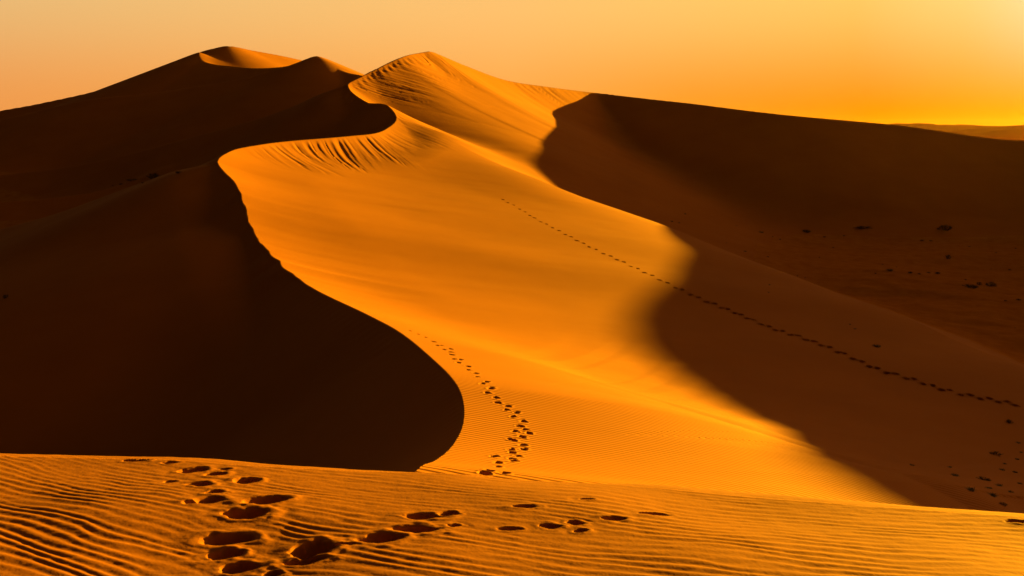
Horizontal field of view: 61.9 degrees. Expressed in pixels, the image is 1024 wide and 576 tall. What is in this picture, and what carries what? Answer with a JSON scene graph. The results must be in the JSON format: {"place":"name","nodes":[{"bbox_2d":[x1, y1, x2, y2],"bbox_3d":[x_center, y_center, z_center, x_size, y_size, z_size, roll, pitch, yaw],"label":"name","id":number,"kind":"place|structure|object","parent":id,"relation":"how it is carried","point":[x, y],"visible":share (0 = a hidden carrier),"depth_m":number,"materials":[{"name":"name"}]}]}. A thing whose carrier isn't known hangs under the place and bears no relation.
{"place":"outdoors","nodes":[
{"label":"outdoors","id":0,"kind":"place"},
{"bbox_2d":[0,176,144,220],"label":"ridge","id":1,"kind":"structure","parent":0,"point":[29,209],"depth_m":137.56,"materials":[{"name":"brown sand"}]},
{"bbox_2d":[0,46,301,119],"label":"dune","id":2,"kind":"structure","parent":0,"point":[218,65],"depth_m":305.65,"materials":[{"name":"orange sand"}]},
{"bbox_2d":[0,56,363,172],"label":"pointed dune","id":3,"kind":"structure","parent":0,"point":[79,133],"depth_m":217.92,"materials":[{"name":"brown sand"}]},
{"bbox_2d":[0,117,1023,513],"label":"dune","id":4,"kind":"structure","parent":0,"point":[292,303],"depth_m":52.90,"materials":[{"name":"orange sand"}]},
{"bbox_2d":[478,471,491,475],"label":"footprint","id":5,"kind":"object","parent":4,"relation":"on","point":[485,473],"visible":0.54,"depth_m":15.82},
{"bbox_2d":[0,453,1023,575],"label":"foreground dune","id":6,"kind":"structure","parent":0,"point":[72,515],"depth_m":5.68,"materials":[{"name":"orange sand"}]},
{"bbox_2d":[122,459,151,461],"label":"footprint","id":7,"kind":"object","parent":6,"relation":"on","point":[130,460],"visible":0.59,"depth_m":7.72},
{"bbox_2d":[161,460,178,463],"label":"footprint","id":8,"kind":"object","parent":6,"relation":"on","point":[170,462],"visible":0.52,"depth_m":7.60},
{"bbox_2d":[163,480,177,482],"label":"footprint","id":9,"kind":"object","parent":6,"relation":"on","point":[169,481],"visible":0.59,"depth_m":6.89},
{"bbox_2d":[182,499,195,503],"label":"footprint","id":10,"kind":"object","parent":6,"relation":"on","point":[188,501],"visible":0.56,"depth_m":6.23},
{"bbox_2d":[177,466,208,472],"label":"footprint","id":11,"kind":"object","parent":6,"relation":"on","point":[192,469],"visible":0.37,"depth_m":7.33},
{"bbox_2d":[184,481,212,486],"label":"footprint","id":12,"kind":"object","parent":6,"relation":"on","point":[202,483],"visible":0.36,"depth_m":6.80},
{"bbox_2d":[193,495,226,503],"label":"footprint","id":13,"kind":"object","parent":6,"relation":"on","point":[210,499],"visible":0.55,"depth_m":6.33},
{"bbox_2d":[205,489,224,492],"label":"footprint","id":14,"kind":"object","parent":6,"relation":"on","point":[216,491],"visible":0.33,"depth_m":6.53},
{"bbox_2d":[205,472,226,475],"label":"footprint","id":15,"kind":"object","parent":6,"relation":"on","point":[215,473],"visible":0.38,"depth_m":7.13},
{"bbox_2d":[206,547,245,559],"bbox_3d":[-1.768,1.669,5.275,0.204,0.088,0.212,10,15,43],"label":"footprint","id":16,"kind":"object","parent":6,"relation":"on","point":[226,553],"visible":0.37,"depth_m":5.32},
{"bbox_2d":[198,532,256,545],"bbox_3d":[-1.834,1.659,5.514,0.384,0.096,0.196,0,11,0],"label":"footprint","id":17,"kind":"object","parent":6,"relation":"on","point":[220,539],"visible":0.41,"depth_m":5.57},
{"bbox_2d":[218,560,262,574],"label":"footprint","id":18,"kind":"object","parent":6,"relation":"on","point":[237,567],"visible":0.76,"depth_m":5.11},
{"bbox_2d":[219,506,268,518],"bbox_3d":[-1.871,1.610,5.958,0.351,0.109,0.249,0,11,0],"label":"footprint","id":19,"kind":"object","parent":6,"relation":"on","point":[252,512],"visible":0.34,"depth_m":6.02},
{"bbox_2d":[232,477,260,483],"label":"footprint","id":20,"kind":"object","parent":6,"relation":"on","point":[243,480],"visible":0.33,"depth_m":6.91},
{"bbox_2d":[240,495,288,504],"bbox_3d":[-1.813,1.587,6.258,0.345,0.127,0.220,-3,11,-17],"label":"footprint","id":21,"kind":"object","parent":6,"relation":"on","point":[264,499],"visible":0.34,"depth_m":6.33},
{"bbox_2d":[261,569,283,575],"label":"footprint","id":22,"kind":"object","parent":6,"relation":"on","point":[274,572],"visible":0.98,"depth_m":4.96},
{"bbox_2d":[280,554,328,565],"bbox_3d":[-1.239,1.645,5.084,0.286,0.062,0.148,0,11,0],"label":"footprint","id":23,"kind":"object","parent":6,"relation":"on","point":[302,562],"visible":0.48,"depth_m":5.12},
{"bbox_2d":[286,538,338,558],"bbox_3d":[-1.237,1.649,5.283,0.292,0.126,0.275,-8,13,-36],"label":"footprint","id":24,"kind":"object","parent":6,"relation":"on","point":[309,548],"visible":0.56,"depth_m":5.36},
{"bbox_2d":[334,541,356,546],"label":"footprint","id":25,"kind":"object","parent":6,"relation":"on","point":[344,543],"visible":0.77,"depth_m":5.34},
{"bbox_2d":[354,532,405,543],"bbox_3d":[-0.840,1.620,5.421,0.306,0.099,0.204,4,12,22],"label":"footprint","id":26,"kind":"object","parent":6,"relation":"on","point":[380,537],"visible":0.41,"depth_m":5.48},
{"bbox_2d":[390,524,439,532],"bbox_3d":[-0.635,1.599,5.590,0.320,0.085,0.173,6,12,27],"label":"footprint","id":27,"kind":"object","parent":6,"relation":"on","point":[416,528],"visible":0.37,"depth_m":5.63},
{"bbox_2d":[400,512,446,519],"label":"footprint","id":28,"kind":"object","parent":6,"relation":"on","point":[420,516],"visible":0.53,"depth_m":5.90},
{"bbox_2d":[437,510,459,515],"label":"footprint","id":29,"kind":"object","parent":6,"relation":"on","point":[449,512],"visible":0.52,"depth_m":5.93},
{"bbox_2d":[446,523,461,526],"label":"footprint","id":30,"kind":"object","parent":6,"relation":"on","point":[454,524],"visible":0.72,"depth_m":5.67},
{"bbox_2d":[496,526,524,530],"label":"footprint","id":31,"kind":"object","parent":6,"relation":"on","point":[508,528],"visible":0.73,"depth_m":5.59},
{"bbox_2d":[512,504,536,507],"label":"footprint","id":32,"kind":"object","parent":6,"relation":"on","point":[525,506],"visible":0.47,"depth_m":6.04},
{"bbox_2d":[538,523,562,528],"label":"footprint","id":33,"kind":"object","parent":6,"relation":"on","point":[549,525],"visible":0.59,"depth_m":5.66},
{"bbox_2d":[565,519,585,524],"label":"footprint","id":34,"kind":"object","parent":6,"relation":"on","point":[575,522],"visible":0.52,"depth_m":5.74},
{"bbox_2d":[572,528,588,532],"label":"footprint","id":35,"kind":"object","parent":6,"relation":"on","point":[579,530],"visible":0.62,"depth_m":5.57},
{"bbox_2d":[600,515,626,520],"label":"footprint","id":36,"kind":"object","parent":6,"relation":"on","point":[613,517],"visible":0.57,"depth_m":5.83},
{"bbox_2d":[637,512,672,515],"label":"footprint","id":37,"kind":"object","parent":6,"relation":"on","point":[658,513],"visible":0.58,"depth_m":5.99},
{"bbox_2d":[1005,518,1023,522],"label":"footprint","id":38,"kind":"object","parent":6,"relation":"on","point":[1011,520],"visible":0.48,"depth_m":5.93},
{"bbox_2d":[0,51,1023,261],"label":"back dune","id":39,"kind":"structure","parent":0,"point":[735,181],"depth_m":166.33,"materials":[{"name":"orange sand"}]},
{"bbox_2d":[148,173,157,178],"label":"desert shrub","id":40,"kind":"object","parent":39,"relation":"on","point":[155,175],"visible":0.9,"depth_m":145.19,"materials":[{"name":"green plant"}]},
{"bbox_2d":[938,225,951,230],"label":"desert shrub","id":41,"kind":"object","parent":39,"relation":"on","point":[944,227],"visible":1,"depth_m":151.14,"materials":[{"name":"green plant"}]},
{"bbox_2d":[0,172,1023,363],"bbox_3d":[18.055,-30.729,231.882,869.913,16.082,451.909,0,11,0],"label":"valley floor","id":42,"kind":"structure","parent":0,"point":[986,316],"depth_m":118.33,"materials":[{"name":"brown sand"}]},
{"bbox_2d":[984,281,997,286],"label":"desert shrub","id":43,"kind":"object","parent":42,"relation":"on","point":[990,284],"visible":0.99,"depth_m":110.79,"materials":[{"name":"green plant"}]},
{"bbox_2d":[0,0,1023,125],"label":"sky","id":44,"kind":"structure","parent":0,"point":[938,62],"materials":[{"name":"orange"}]},
{"bbox_2d":[890,123,1023,139],"bbox_3d":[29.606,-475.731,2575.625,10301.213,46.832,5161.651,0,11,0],"label":"distant dunes","id":45,"kind":"structure","parent":0,"point":[1014,132],"depth_m":2073.32,"materials":[{"name":"orange sand"}]}
]}

